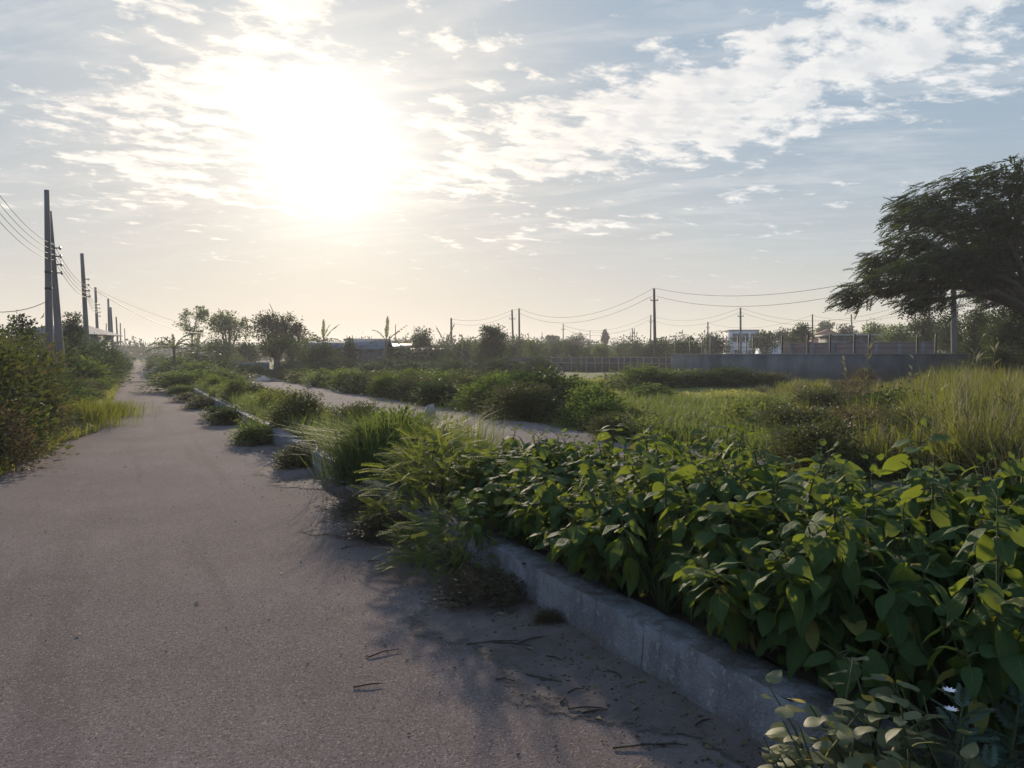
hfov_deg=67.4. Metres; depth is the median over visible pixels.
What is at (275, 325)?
round tree
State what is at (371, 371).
olive shrub
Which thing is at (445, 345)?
hedgerow tree
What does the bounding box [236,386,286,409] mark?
leafy weed
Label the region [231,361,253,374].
dark shrub
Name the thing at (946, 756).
thistle
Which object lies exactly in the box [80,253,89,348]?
concrete pole
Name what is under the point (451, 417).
feathery bush
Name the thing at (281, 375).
olive shrub
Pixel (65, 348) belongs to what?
olive shrub
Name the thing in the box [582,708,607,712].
twig
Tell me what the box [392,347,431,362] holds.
banana plant
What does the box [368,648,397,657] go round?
twig
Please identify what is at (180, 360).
green shrub
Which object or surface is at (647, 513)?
broad leaved shrub
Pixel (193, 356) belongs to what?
dark shrub
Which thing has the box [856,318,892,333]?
bushy tree
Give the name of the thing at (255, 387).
olive shrub
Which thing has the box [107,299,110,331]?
concrete pole
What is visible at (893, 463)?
broad leaved shrub
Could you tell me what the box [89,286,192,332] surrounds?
power line
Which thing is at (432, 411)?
kerb chunk
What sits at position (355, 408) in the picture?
olive shrub
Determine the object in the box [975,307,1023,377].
bushy tree
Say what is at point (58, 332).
concrete pole
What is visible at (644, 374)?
green shrub
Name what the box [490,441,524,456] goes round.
broad leaved shrub
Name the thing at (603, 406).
green shrub
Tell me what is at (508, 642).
twig
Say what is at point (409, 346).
tin shed
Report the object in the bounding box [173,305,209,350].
slender tree
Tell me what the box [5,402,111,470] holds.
verge dirt
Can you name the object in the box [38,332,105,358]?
dark shrub
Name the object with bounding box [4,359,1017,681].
ground
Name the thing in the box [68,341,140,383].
dark shrub
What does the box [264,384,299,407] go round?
leafy weed
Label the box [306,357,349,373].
dark shrub
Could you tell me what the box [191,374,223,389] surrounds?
leafy weed
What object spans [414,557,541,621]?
withered shrub
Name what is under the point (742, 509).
broad leaved shrub
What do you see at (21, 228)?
power line
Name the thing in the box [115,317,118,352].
concrete pole
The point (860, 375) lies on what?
withered shrub
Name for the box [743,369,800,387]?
olive shrub
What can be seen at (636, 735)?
dirt crumbs
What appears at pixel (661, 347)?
bushy tree
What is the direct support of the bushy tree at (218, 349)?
on the ground at (572, 427)
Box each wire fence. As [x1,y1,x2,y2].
[675,336,752,353]
[781,333,937,353]
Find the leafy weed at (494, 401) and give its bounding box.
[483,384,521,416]
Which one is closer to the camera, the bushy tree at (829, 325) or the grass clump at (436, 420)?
the grass clump at (436, 420)
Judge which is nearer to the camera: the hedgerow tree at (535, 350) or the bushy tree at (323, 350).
the bushy tree at (323, 350)
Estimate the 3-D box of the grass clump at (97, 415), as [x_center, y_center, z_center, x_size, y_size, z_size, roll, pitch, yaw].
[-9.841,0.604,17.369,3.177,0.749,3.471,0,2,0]
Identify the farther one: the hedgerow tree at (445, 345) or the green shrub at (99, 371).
the hedgerow tree at (445, 345)
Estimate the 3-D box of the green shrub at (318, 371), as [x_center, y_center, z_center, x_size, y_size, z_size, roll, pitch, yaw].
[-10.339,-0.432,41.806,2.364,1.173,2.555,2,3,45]
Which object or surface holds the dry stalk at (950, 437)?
on the ground at (572, 427)
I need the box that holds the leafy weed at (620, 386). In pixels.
[587,373,649,389]
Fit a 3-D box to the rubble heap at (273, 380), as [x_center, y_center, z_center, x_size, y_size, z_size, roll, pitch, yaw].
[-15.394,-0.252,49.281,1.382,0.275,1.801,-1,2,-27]
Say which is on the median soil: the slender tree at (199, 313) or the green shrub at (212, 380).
the green shrub at (212, 380)
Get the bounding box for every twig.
[353,683,381,687]
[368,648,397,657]
[466,640,514,644]
[493,641,529,644]
[518,635,542,642]
[526,673,561,681]
[568,706,602,711]
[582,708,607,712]
[612,739,674,748]
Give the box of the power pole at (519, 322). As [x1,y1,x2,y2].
[518,308,519,336]
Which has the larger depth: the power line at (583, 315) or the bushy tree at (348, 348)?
the power line at (583, 315)
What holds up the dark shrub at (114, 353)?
on the ground at (572, 427)
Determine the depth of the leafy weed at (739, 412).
16.00 m
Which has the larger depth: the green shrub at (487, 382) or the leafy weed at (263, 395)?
the green shrub at (487, 382)
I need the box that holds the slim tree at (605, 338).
[600,329,609,346]
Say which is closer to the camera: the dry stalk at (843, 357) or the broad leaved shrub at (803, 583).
the broad leaved shrub at (803, 583)
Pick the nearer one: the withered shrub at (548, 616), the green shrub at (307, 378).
the withered shrub at (548, 616)
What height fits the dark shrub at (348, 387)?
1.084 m
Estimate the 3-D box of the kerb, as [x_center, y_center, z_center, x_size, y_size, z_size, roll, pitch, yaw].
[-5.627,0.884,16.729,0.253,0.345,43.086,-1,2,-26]
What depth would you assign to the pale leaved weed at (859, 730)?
2.32 m
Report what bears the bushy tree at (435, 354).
on the ground at (572, 427)
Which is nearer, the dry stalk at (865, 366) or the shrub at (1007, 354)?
the dry stalk at (865, 366)
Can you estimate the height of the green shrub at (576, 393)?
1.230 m
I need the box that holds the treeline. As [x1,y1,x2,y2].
[114,328,1022,361]
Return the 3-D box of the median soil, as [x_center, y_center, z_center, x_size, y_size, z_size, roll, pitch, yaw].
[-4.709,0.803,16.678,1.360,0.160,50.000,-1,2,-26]
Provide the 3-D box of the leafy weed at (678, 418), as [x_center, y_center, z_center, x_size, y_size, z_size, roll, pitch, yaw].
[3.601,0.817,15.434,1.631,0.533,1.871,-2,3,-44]
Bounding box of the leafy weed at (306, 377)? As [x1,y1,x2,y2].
[298,371,315,382]
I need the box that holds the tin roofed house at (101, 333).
[12,325,121,349]
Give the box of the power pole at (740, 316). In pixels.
[737,308,743,353]
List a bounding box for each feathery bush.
[349,424,503,523]
[370,415,500,497]
[373,495,537,587]
[411,412,492,480]
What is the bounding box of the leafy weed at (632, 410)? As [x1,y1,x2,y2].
[620,403,681,418]
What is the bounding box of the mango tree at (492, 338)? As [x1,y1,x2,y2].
[468,323,518,365]
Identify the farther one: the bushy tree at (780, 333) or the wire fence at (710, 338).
the bushy tree at (780, 333)
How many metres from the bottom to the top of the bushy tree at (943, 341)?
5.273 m
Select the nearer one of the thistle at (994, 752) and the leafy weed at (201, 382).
the thistle at (994, 752)
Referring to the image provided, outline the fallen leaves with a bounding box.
[44,445,761,767]
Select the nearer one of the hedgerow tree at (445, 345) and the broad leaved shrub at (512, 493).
the broad leaved shrub at (512, 493)
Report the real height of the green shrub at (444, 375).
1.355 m
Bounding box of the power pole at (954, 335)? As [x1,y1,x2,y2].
[951,290,957,352]
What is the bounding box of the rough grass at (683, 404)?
[547,389,846,462]
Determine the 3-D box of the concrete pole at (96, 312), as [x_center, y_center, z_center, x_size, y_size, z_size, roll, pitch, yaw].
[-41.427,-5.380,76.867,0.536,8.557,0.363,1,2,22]
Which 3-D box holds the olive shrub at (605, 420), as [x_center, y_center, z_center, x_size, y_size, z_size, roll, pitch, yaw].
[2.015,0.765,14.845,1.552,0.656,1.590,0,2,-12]
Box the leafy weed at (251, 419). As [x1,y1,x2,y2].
[223,413,267,438]
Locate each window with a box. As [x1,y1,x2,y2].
[732,333,739,341]
[742,333,748,341]
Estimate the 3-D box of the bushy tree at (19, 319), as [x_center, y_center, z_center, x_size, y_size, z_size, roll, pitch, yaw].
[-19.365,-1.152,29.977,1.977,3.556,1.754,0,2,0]
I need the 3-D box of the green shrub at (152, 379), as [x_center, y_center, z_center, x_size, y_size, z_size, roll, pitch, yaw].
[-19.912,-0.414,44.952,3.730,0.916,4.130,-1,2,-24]
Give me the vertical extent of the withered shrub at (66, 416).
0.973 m
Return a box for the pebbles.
[2,450,532,764]
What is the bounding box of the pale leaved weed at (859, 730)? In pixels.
[758,726,879,767]
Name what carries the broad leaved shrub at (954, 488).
on the median soil
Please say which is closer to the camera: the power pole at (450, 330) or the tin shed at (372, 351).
the tin shed at (372, 351)
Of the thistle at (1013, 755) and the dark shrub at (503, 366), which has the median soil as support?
the thistle at (1013, 755)
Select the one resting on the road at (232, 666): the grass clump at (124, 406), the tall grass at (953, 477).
the grass clump at (124, 406)
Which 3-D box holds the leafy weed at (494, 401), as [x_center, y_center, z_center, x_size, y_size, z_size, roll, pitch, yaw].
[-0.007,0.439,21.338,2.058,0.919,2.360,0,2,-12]
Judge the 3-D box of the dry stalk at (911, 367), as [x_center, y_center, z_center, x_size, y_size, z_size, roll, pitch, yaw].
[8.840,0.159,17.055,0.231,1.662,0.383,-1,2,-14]
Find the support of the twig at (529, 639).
on the gutter dirt at (454, 629)
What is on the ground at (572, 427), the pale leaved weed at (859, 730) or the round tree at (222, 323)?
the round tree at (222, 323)
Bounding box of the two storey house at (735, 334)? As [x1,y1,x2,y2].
[723,330,759,353]
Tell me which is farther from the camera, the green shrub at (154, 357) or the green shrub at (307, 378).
the green shrub at (154, 357)
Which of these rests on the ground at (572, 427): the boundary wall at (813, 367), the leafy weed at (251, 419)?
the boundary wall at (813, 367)
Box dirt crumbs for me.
[225,442,764,767]
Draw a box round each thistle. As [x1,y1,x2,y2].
[927,683,1002,767]
[956,744,1019,767]
[958,682,1023,767]
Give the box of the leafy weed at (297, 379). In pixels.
[283,370,315,382]
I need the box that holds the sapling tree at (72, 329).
[54,311,93,352]
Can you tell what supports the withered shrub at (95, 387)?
on the verge dirt at (62, 443)
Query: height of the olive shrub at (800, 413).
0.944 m
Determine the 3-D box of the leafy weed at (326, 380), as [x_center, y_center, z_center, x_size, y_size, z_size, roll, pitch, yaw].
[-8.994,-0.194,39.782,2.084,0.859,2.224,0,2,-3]
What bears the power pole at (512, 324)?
on the ground at (572, 427)
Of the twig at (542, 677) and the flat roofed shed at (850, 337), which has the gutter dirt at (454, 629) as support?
the twig at (542, 677)
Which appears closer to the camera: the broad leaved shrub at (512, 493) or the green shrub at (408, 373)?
the broad leaved shrub at (512, 493)
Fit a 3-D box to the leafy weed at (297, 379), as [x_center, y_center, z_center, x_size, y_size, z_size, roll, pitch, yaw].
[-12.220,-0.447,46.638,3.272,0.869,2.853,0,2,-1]
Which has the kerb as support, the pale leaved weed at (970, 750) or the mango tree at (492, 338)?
the pale leaved weed at (970, 750)
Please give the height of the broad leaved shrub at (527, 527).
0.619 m
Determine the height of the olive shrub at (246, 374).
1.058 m
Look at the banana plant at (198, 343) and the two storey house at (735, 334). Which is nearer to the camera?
the banana plant at (198, 343)
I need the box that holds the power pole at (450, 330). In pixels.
[450,318,451,344]
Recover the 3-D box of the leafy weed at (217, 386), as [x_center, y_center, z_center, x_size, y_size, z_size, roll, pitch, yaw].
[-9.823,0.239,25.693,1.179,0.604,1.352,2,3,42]
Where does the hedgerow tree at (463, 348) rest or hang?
on the ground at (572, 427)
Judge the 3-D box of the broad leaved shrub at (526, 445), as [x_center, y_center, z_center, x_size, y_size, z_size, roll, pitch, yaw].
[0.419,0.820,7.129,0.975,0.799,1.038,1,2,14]
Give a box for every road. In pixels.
[0,360,746,767]
[244,375,928,492]
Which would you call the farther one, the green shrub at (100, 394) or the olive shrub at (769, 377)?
the olive shrub at (769, 377)
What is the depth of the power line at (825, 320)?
92.48 m
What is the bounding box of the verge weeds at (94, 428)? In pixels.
[0,378,123,476]
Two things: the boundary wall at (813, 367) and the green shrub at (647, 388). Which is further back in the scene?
the boundary wall at (813, 367)
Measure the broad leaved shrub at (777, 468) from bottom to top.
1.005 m
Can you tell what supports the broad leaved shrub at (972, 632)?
on the median soil
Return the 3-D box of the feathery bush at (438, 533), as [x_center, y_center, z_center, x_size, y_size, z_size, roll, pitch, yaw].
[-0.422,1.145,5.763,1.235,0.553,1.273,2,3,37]
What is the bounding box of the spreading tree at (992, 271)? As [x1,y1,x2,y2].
[822,153,1023,328]
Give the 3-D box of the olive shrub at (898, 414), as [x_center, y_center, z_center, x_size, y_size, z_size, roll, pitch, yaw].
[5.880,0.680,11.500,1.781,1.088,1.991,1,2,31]
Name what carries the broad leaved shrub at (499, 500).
on the median soil
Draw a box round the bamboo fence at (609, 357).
[551,356,670,371]
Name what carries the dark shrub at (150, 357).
on the ground at (572, 427)
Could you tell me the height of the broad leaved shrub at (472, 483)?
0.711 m
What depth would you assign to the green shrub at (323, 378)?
40.64 m
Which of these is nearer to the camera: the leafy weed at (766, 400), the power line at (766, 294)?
the leafy weed at (766, 400)
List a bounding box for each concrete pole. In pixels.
[44,190,53,362]
[50,211,65,372]
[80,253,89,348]
[94,287,100,328]
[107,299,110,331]
[110,307,113,345]
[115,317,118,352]
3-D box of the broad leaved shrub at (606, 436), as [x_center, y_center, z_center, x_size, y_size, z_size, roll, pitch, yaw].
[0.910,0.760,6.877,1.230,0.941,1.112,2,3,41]
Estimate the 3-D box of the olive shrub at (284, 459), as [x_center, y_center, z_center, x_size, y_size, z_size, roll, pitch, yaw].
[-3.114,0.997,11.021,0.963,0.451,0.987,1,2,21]
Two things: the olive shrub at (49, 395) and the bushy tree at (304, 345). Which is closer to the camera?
the olive shrub at (49, 395)
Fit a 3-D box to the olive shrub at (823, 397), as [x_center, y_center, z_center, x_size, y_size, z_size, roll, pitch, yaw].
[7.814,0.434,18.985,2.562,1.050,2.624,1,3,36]
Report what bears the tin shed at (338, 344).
on the ground at (572, 427)
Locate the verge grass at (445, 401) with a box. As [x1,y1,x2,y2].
[296,377,616,417]
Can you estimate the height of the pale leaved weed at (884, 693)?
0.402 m
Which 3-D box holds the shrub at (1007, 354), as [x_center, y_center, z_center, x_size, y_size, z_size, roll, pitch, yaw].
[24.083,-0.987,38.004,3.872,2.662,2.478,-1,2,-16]
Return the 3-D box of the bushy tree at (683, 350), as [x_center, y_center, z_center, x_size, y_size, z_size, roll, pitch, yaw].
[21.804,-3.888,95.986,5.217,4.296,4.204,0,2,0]
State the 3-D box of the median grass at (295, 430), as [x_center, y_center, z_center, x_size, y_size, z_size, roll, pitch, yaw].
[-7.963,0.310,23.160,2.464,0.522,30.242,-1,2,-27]
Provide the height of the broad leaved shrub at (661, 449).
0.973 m
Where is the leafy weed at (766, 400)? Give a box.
[731,392,786,411]
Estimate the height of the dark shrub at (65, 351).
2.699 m
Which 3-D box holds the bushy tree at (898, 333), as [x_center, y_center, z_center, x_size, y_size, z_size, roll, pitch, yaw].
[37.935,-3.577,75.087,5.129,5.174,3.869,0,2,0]
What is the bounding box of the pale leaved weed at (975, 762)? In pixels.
[877,680,984,767]
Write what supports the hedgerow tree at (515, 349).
on the ground at (572, 427)
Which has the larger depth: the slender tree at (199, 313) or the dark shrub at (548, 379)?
the slender tree at (199, 313)
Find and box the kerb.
[191,386,987,767]
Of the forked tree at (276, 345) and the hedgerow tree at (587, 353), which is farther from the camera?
the hedgerow tree at (587, 353)
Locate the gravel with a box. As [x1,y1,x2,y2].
[3,460,645,764]
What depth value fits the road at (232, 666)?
4.34 m
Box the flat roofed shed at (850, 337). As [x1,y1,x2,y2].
[815,334,894,342]
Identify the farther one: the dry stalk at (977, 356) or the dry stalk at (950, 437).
the dry stalk at (977, 356)
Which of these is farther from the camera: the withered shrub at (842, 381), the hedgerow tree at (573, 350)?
the hedgerow tree at (573, 350)
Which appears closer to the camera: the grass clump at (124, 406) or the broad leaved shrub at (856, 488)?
the broad leaved shrub at (856, 488)
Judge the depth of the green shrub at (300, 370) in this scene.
49.19 m
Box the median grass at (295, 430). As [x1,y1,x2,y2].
[191,378,433,453]
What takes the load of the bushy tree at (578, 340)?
on the ground at (572, 427)
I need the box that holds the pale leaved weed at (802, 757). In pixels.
[760,670,918,767]
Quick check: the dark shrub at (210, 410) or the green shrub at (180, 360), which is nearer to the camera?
the dark shrub at (210, 410)
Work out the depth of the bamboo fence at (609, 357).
77.56 m
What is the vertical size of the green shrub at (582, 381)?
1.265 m
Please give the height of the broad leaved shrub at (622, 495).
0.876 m
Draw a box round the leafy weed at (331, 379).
[318,368,358,388]
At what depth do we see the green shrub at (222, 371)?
36.99 m
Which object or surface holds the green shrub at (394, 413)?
on the median soil
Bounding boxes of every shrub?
[0,312,114,455]
[0,315,95,396]
[0,324,95,436]
[0,352,77,441]
[0,380,38,469]
[0,392,83,474]
[0,397,80,456]
[6,326,112,375]
[29,353,95,405]
[30,351,104,395]
[33,336,102,378]
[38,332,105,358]
[46,378,90,410]
[49,398,92,433]
[57,417,88,433]
[62,372,101,401]
[66,350,129,386]
[67,385,108,407]
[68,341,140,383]
[74,378,110,394]
[75,386,113,401]
[79,377,120,392]
[87,331,137,379]
[90,364,129,386]
[119,352,134,366]
[125,366,237,392]
[137,358,171,373]
[137,364,181,378]
[141,352,166,365]
[142,369,195,383]
[143,355,165,365]
[149,354,204,370]
[155,350,220,362]
[156,360,233,379]
[160,384,196,395]
[166,389,202,401]
[178,394,218,409]
[191,364,256,382]
[194,354,241,371]
[197,403,238,419]
[202,404,244,425]
[204,368,266,383]
[205,374,224,387]
[214,376,250,401]
[221,378,261,386]
[224,354,254,362]
[225,419,275,446]
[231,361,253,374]
[243,363,272,375]
[243,379,268,394]
[254,385,310,401]
[258,359,306,375]
[258,384,331,428]
[265,438,318,469]
[272,366,291,380]
[282,366,313,381]
[284,359,312,370]
[284,365,309,381]
[291,371,323,384]
[302,366,335,386]
[304,366,363,386]
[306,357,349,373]
[316,413,439,487]
[316,504,426,551]
[319,397,395,428]
[320,486,388,522]
[325,368,363,390]
[328,352,360,370]
[337,370,380,393]
[339,367,402,386]
[339,400,452,447]
[351,361,392,373]
[351,369,398,394]
[359,369,401,397]
[371,364,439,394]
[382,368,427,400]
[393,373,450,401]
[394,358,432,373]
[400,365,473,386]
[405,376,469,405]
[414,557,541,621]
[437,423,531,495]
[443,364,506,397]
[443,367,521,413]
[445,471,569,546]
[448,439,568,507]
[458,377,568,420]
[471,367,530,403]
[473,450,586,525]
[476,355,519,376]
[483,467,601,541]
[489,362,599,415]
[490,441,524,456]
[490,464,598,543]
[495,428,620,507]
[496,482,605,560]
[505,451,632,518]
[508,360,527,369]
[511,427,602,482]
[517,353,563,375]
[519,456,688,569]
[524,605,566,625]
[526,443,633,575]
[527,487,643,592]
[540,376,639,425]
[545,433,649,478]
[549,416,639,471]
[552,370,599,401]
[565,391,635,432]
[578,407,645,441]
[588,435,747,494]
[592,455,687,594]
[596,452,642,491]
[600,362,706,388]
[601,459,737,527]
[601,462,739,614]
[612,380,684,399]
[616,417,763,560]
[624,422,726,475]
[628,416,716,465]
[640,416,784,486]
[652,367,717,388]
[653,468,775,553]
[653,498,779,623]
[664,468,839,629]
[667,367,745,388]
[669,440,864,569]
[672,513,888,670]
[675,366,721,373]
[703,363,774,385]
[705,474,969,683]
[710,437,865,505]
[717,425,829,488]
[719,397,856,436]
[742,408,917,481]
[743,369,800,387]
[749,495,971,724]
[751,459,984,563]
[753,400,810,426]
[760,451,949,545]
[776,380,860,412]
[782,481,902,517]
[798,417,1004,544]
[801,536,1023,726]
[807,394,897,433]
[817,381,888,405]
[822,376,907,388]
[827,446,984,687]
[839,363,882,384]
[839,380,940,414]
[853,393,956,448]
[853,480,1023,758]
[860,492,1023,686]
[900,432,1023,596]
[907,465,981,501]
[955,338,1023,377]
[972,389,1023,419]
[973,409,1023,443]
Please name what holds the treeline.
on the ground at (572, 427)
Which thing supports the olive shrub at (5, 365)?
on the verge dirt at (62, 443)
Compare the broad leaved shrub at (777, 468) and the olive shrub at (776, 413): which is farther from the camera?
the olive shrub at (776, 413)
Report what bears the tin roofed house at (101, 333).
on the ground at (572, 427)
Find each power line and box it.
[0,196,53,244]
[0,205,53,249]
[0,213,53,254]
[6,301,46,311]
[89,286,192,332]
[521,288,653,317]
[522,296,651,322]
[656,281,860,295]
[657,296,829,306]
[741,310,902,325]
[742,306,899,320]
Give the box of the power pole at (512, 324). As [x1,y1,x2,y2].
[509,310,513,344]
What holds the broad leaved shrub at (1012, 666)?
on the median soil
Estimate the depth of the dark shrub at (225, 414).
17.96 m
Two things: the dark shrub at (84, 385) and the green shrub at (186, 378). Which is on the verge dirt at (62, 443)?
the dark shrub at (84, 385)
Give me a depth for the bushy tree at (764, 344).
104.61 m
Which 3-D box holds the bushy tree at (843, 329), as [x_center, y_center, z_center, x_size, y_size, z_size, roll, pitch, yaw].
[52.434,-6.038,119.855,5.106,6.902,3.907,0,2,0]
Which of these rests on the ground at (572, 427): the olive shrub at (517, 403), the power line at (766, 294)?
the olive shrub at (517, 403)
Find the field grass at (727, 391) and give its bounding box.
[502,381,814,443]
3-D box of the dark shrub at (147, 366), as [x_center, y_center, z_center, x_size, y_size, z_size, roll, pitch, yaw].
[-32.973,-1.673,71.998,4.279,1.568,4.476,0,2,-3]
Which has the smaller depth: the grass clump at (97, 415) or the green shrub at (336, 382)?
the grass clump at (97, 415)
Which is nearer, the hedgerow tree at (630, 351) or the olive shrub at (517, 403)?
the olive shrub at (517, 403)
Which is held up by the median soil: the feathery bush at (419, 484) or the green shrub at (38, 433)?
the feathery bush at (419, 484)
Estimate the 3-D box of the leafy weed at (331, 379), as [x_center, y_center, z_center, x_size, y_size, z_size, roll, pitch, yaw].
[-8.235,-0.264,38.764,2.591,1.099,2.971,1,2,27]
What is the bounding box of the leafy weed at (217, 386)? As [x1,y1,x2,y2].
[203,383,226,397]
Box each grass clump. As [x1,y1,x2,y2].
[61,395,158,429]
[85,397,167,416]
[274,397,517,481]
[282,424,457,488]
[333,408,490,436]
[410,406,535,488]
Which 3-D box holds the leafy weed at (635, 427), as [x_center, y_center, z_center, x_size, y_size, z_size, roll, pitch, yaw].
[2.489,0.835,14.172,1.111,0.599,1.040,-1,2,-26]
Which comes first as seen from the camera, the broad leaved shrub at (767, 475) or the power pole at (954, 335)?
the broad leaved shrub at (767, 475)
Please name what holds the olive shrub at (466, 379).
on the ground at (572, 427)
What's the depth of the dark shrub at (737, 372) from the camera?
39.39 m
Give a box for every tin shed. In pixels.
[307,341,345,361]
[343,339,392,362]
[387,343,411,359]
[410,348,450,362]
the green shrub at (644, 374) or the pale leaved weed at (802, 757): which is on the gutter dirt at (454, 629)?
the pale leaved weed at (802, 757)
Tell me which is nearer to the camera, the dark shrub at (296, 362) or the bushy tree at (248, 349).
the dark shrub at (296, 362)
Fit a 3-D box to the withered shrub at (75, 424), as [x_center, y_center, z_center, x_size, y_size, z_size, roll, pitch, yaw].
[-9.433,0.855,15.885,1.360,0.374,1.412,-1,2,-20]
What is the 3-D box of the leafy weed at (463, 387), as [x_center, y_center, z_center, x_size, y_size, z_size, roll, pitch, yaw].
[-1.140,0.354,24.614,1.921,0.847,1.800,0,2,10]
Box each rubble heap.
[255,375,269,380]
[262,378,283,381]
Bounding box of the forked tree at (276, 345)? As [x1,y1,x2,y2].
[255,333,298,375]
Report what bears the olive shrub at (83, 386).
on the verge dirt at (62, 443)
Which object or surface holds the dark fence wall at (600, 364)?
on the ground at (572, 427)
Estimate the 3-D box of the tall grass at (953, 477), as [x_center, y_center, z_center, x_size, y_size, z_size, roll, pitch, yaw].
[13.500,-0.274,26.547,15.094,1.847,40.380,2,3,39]
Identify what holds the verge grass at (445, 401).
on the ground at (572, 427)
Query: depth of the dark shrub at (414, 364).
62.56 m
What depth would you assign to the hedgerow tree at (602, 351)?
99.55 m
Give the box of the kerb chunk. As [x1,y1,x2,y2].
[424,404,435,415]
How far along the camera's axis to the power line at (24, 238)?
26.84 m
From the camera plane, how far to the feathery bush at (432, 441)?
7.64 m
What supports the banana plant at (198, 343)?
on the ground at (572, 427)
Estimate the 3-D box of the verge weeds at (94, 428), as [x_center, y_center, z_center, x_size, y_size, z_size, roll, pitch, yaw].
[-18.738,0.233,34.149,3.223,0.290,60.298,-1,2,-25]
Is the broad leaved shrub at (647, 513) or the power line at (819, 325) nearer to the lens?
the broad leaved shrub at (647, 513)
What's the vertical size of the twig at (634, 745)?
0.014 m
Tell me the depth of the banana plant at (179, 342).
57.94 m
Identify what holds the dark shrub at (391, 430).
on the median soil
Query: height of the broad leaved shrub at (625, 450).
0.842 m
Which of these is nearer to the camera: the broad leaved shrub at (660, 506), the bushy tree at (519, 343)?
the broad leaved shrub at (660, 506)
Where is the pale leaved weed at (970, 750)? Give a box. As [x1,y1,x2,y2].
[787,698,978,767]
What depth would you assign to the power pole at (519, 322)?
119.63 m
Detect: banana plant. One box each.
[145,334,202,367]
[172,335,220,361]
[303,319,339,359]
[366,316,406,359]
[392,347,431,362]
[424,324,465,358]
[455,339,474,360]
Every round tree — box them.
[201,309,253,353]
[238,303,316,363]
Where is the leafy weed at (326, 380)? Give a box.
[316,373,337,387]
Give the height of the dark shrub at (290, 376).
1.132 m
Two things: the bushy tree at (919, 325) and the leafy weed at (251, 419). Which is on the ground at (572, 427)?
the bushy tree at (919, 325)
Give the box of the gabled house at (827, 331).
[810,329,835,342]
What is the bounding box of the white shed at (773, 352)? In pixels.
[755,343,780,353]
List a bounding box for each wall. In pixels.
[233,362,269,374]
[469,358,670,372]
[671,353,969,385]
[783,342,934,353]
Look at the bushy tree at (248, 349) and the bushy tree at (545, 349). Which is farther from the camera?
the bushy tree at (545, 349)
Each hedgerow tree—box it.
[438,338,453,351]
[448,337,475,355]
[497,339,525,357]
[518,337,549,357]
[542,338,571,357]
[555,341,587,357]
[581,344,596,356]
[589,343,619,357]
[610,341,627,356]
[619,338,647,356]
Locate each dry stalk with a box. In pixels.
[840,355,850,396]
[857,344,871,401]
[860,333,882,400]
[907,354,918,390]
[944,418,961,471]
[954,334,984,398]
[969,352,993,404]
[987,335,1001,387]
[991,378,1018,419]
[998,370,1012,412]
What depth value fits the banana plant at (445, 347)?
77.91 m
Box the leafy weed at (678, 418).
[655,413,734,432]
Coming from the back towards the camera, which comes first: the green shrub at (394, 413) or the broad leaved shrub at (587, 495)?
the green shrub at (394, 413)
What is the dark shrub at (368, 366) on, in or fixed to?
on the ground at (572, 427)
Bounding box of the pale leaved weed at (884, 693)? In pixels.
[805,656,947,766]
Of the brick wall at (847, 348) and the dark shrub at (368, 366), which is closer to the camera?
the brick wall at (847, 348)
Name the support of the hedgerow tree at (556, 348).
on the ground at (572, 427)
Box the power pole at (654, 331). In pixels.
[650,289,657,356]
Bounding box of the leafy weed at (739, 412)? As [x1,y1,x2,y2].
[692,394,776,425]
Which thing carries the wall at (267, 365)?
on the ground at (572, 427)
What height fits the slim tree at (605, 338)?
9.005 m
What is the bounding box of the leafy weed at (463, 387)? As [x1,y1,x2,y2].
[453,383,473,404]
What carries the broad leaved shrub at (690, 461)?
on the median soil
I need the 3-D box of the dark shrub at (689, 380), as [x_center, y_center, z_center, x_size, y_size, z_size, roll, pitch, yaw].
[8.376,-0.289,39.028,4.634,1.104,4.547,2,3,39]
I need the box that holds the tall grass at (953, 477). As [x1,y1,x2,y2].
[749,357,1023,489]
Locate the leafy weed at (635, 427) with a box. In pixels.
[616,413,675,443]
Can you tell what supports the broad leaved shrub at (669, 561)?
on the median soil
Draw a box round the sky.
[0,0,1023,356]
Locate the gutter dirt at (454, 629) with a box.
[201,402,782,767]
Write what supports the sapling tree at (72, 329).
on the ground at (572, 427)
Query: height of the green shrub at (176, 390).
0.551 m
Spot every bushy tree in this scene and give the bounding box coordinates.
[0,309,43,348]
[201,337,242,362]
[226,338,264,361]
[280,343,304,362]
[295,334,320,361]
[295,336,339,370]
[340,336,361,360]
[387,345,419,362]
[410,326,432,350]
[419,342,463,361]
[451,339,476,361]
[505,333,537,357]
[534,339,553,357]
[544,335,565,355]
[560,332,593,356]
[633,336,673,356]
[665,335,705,355]
[697,331,733,353]
[747,329,779,353]
[771,327,800,343]
[780,322,817,348]
[813,319,834,333]
[833,323,860,333]
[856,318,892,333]
[873,320,918,341]
[902,313,945,350]
[927,311,972,352]
[945,306,999,371]
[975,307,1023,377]
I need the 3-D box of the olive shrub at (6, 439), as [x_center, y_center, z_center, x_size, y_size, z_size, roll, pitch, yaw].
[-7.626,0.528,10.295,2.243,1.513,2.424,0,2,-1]
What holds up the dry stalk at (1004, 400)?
on the ground at (572, 427)
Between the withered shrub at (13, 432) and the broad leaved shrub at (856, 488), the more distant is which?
the withered shrub at (13, 432)
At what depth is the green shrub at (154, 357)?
94.34 m
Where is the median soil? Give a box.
[264,416,1023,767]
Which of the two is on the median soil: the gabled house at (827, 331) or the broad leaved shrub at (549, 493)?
the broad leaved shrub at (549, 493)
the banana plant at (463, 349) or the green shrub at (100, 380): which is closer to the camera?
the green shrub at (100, 380)
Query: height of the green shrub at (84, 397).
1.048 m
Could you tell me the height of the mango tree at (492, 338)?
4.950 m
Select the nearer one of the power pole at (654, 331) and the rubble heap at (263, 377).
the rubble heap at (263, 377)

